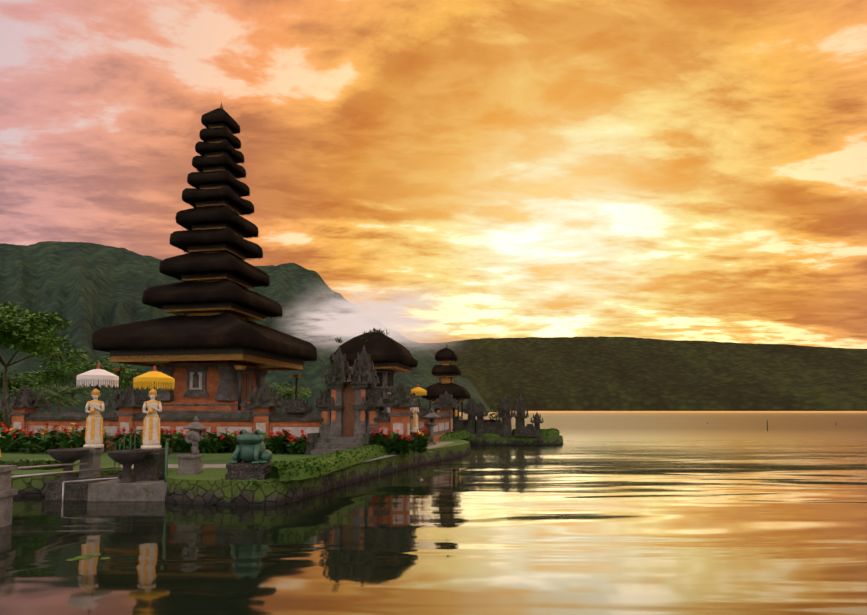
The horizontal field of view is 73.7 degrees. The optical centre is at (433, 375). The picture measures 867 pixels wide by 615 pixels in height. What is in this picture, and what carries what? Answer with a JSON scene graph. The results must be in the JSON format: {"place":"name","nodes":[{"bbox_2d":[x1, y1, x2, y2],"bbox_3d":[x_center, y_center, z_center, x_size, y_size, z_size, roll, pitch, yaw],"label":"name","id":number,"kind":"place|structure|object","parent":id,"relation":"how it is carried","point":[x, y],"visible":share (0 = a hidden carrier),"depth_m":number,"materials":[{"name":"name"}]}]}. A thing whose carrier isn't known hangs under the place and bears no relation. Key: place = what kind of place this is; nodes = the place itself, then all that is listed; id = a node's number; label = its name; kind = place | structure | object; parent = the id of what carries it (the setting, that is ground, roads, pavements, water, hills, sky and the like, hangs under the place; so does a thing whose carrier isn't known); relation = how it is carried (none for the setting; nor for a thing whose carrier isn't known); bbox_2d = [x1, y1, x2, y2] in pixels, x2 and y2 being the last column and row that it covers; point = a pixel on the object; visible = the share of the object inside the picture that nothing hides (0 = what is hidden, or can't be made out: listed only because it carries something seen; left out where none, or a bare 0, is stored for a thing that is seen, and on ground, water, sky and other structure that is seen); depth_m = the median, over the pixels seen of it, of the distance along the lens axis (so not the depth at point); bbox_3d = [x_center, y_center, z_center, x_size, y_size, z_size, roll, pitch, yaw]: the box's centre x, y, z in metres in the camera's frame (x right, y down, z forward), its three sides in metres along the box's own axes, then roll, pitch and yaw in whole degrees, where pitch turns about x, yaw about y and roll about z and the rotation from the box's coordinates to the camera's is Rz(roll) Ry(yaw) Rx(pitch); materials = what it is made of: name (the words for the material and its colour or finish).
{"place":"outdoors","nodes":[
{"label":"outdoors","id":0,"kind":"place"},
{"bbox_2d":[0,412,470,505],"bbox_3d":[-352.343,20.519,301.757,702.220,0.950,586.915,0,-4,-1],"label":"grassy island bank","id":1,"kind":"structure","parent":0,"point":[184,489],"depth_m":14.55,"materials":[{"name":"green plant"}]},
{"bbox_2d":[0,301,33,348],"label":"tree","id":2,"kind":"object","parent":1,"relation":"on","point":[11,314],"visible":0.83,"depth_m":33.58,"materials":[{"name":"green plant"}]},
{"bbox_2d":[0,369,38,426],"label":"garden tree","id":3,"kind":"object","parent":1,"relation":"on","point":[15,384],"visible":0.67,"depth_m":47.79,"materials":[{"name":"green plant"}]},
{"bbox_2d":[0,370,69,391],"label":"garden tree","id":4,"kind":"object","parent":1,"relation":"on","point":[30,373],"visible":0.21,"depth_m":58.44,"materials":[{"name":"green plant"}]},
{"bbox_2d":[0,459,74,469],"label":"shore hedge","id":5,"kind":"object","parent":1,"relation":"on","point":[21,463],"depth_m":15.72,"materials":[{"name":"green plant"}]},
{"bbox_2d":[0,306,88,428],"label":"tree","id":6,"kind":"object","parent":1,"relation":"on","point":[24,339],"visible":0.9,"depth_m":37.18,"materials":[{"name":"green plant"}]},
{"bbox_2d":[37,391,71,411],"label":"palm","id":7,"kind":"object","parent":1,"relation":"on","point":[49,407],"visible":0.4,"depth_m":46.32,"materials":[{"name":"green plant"}]},
{"bbox_2d":[25,359,89,411],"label":"garden tree","id":8,"kind":"object","parent":1,"relation":"on","point":[56,374],"visible":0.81,"depth_m":50.94,"materials":[{"name":"green plant"}]},
{"bbox_2d":[34,386,82,411],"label":"palm","id":9,"kind":"object","parent":1,"relation":"on","point":[57,396],"visible":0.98,"depth_m":43.33,"materials":[{"name":"green plant"}]},
{"bbox_2d":[47,385,92,411],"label":"palm","id":10,"kind":"object","parent":1,"relation":"on","point":[58,387],"visible":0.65,"depth_m":45.42,"materials":[{"name":"green plant"}]},
{"bbox_2d":[65,354,134,389],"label":"garden tree","id":11,"kind":"object","parent":1,"relation":"on","point":[93,365],"visible":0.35,"depth_m":55.16,"materials":[{"name":"green plant"}]},
{"bbox_2d":[99,366,156,395],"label":"garden tree","id":12,"kind":"object","parent":1,"relation":"on","point":[124,379],"visible":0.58,"depth_m":49.22,"materials":[{"name":"green plant"}]},
{"bbox_2d":[92,102,316,412],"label":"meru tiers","id":13,"kind":"object","parent":1,"relation":"on","point":[210,346],"visible":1,"depth_m":26.94,"materials":[{"name":"brown plant"}]},
{"bbox_2d":[0,421,433,461],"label":"canna flower beds","id":14,"kind":"object","parent":1,"relation":"on","point":[12,439],"visible":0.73,"depth_m":21.47,"materials":[{"name":"green plant"}]},
{"bbox_2d":[0,332,459,454],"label":"temple wall","id":15,"kind":"structure","parent":1,"relation":"on","point":[361,402],"depth_m":22.63,"materials":[{"name":"grey stone"}]},
{"bbox_2d":[0,327,510,427],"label":"shrubs","id":16,"kind":"object","parent":1,"relation":"on","point":[340,341],"visible":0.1,"depth_m":36.03,"materials":[{"name":"green plant"}]},
{"bbox_2d":[67,445,463,560],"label":"plants","id":17,"kind":"object","parent":1,"relation":"on","point":[92,555],"visible":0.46,"depth_m":12.91,"materials":[{"name":"green plant"}]},
{"bbox_2d":[269,382,312,406],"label":"garden tree","id":18,"kind":"object","parent":1,"relation":"on","point":[290,397],"visible":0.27,"depth_m":59.46,"materials":[{"name":"green plant"}]},
{"bbox_2d":[277,384,312,400],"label":"palm","id":19,"kind":"object","parent":1,"relation":"on","point":[292,392],"visible":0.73,"depth_m":49.78,"materials":[{"name":"green plant"}]},
{"bbox_2d":[268,429,469,480],"bbox_3d":[-0.187,3.142,28.812,3.088,0.472,32.382,0,-4,8],"label":"hedge","id":20,"kind":"object","parent":1,"relation":"on","point":[308,467],"visible":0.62,"depth_m":15.05,"materials":[{"name":"green plant"}]},
{"bbox_2d":[0,241,500,411],"bbox_3d":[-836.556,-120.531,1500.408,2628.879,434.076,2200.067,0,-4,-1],"label":"mountain ridge","id":21,"kind":"structure","parent":0,"point":[87,289],"depth_m":1077.18,"materials":[{"name":"green plant"}]},
{"bbox_2d":[118,442,452,467],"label":"garden path","id":22,"kind":"structure","parent":0,"point":[438,444],"depth_m":17.93,"materials":[{"name":"grey stone"}]},
{"bbox_2d":[283,292,438,349],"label":"cloud","id":23,"kind":"structure","parent":0,"point":[390,316],"depth_m":643.75,"materials":[{"name":"white"}]},
{"bbox_2d":[0,411,866,614],"bbox_3d":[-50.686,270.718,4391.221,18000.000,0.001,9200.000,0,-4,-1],"label":"lake water","id":24,"kind":"structure","parent":0,"point":[665,513],"depth_m":9.80,"materials":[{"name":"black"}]},
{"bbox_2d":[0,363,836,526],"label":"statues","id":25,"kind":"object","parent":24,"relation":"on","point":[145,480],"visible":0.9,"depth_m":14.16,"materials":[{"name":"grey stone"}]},
{"bbox_2d":[0,0,866,348],"label":"sky","id":26,"kind":"structure","parent":0,"point":[691,170],"materials":[{"name":"orange"}]},
{"bbox_2d":[460,435,563,444],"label":"islet ground","id":27,"kind":"structure","parent":0,"point":[515,440],"depth_m":35.49,"materials":[{"name":"green plant"}]},
{"bbox_2d":[411,343,543,435],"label":"shrines","id":28,"kind":"object","parent":27,"relation":"on","point":[446,372],"visible":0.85,"depth_m":35.98,"materials":[{"name":"grey stone"}]},
{"bbox_2d":[470,432,499,435],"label":"islet grass","id":29,"kind":"structure","parent":27,"relation":"on","point":[489,434],"depth_m":35.58,"materials":[{"name":"green plant"}]},
{"bbox_2d":[512,428,560,435],"bbox_3d":[6.602,3.567,36.215,3.673,0.508,1.578,2,-4,-25],"label":"hedge","id":30,"kind":"object","parent":27,"relation":"on","point":[550,432],"visible":0.58,"depth_m":35.83,"materials":[{"name":"green plant"}]},
{"bbox_2d":[420,336,866,410],"bbox_3d":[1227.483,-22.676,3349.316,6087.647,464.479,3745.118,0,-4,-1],"label":"hill","id":31,"kind":"structure","parent":0,"point":[601,373],"depth_m":2777.74,"materials":[{"name":"green plant"}]}
]}

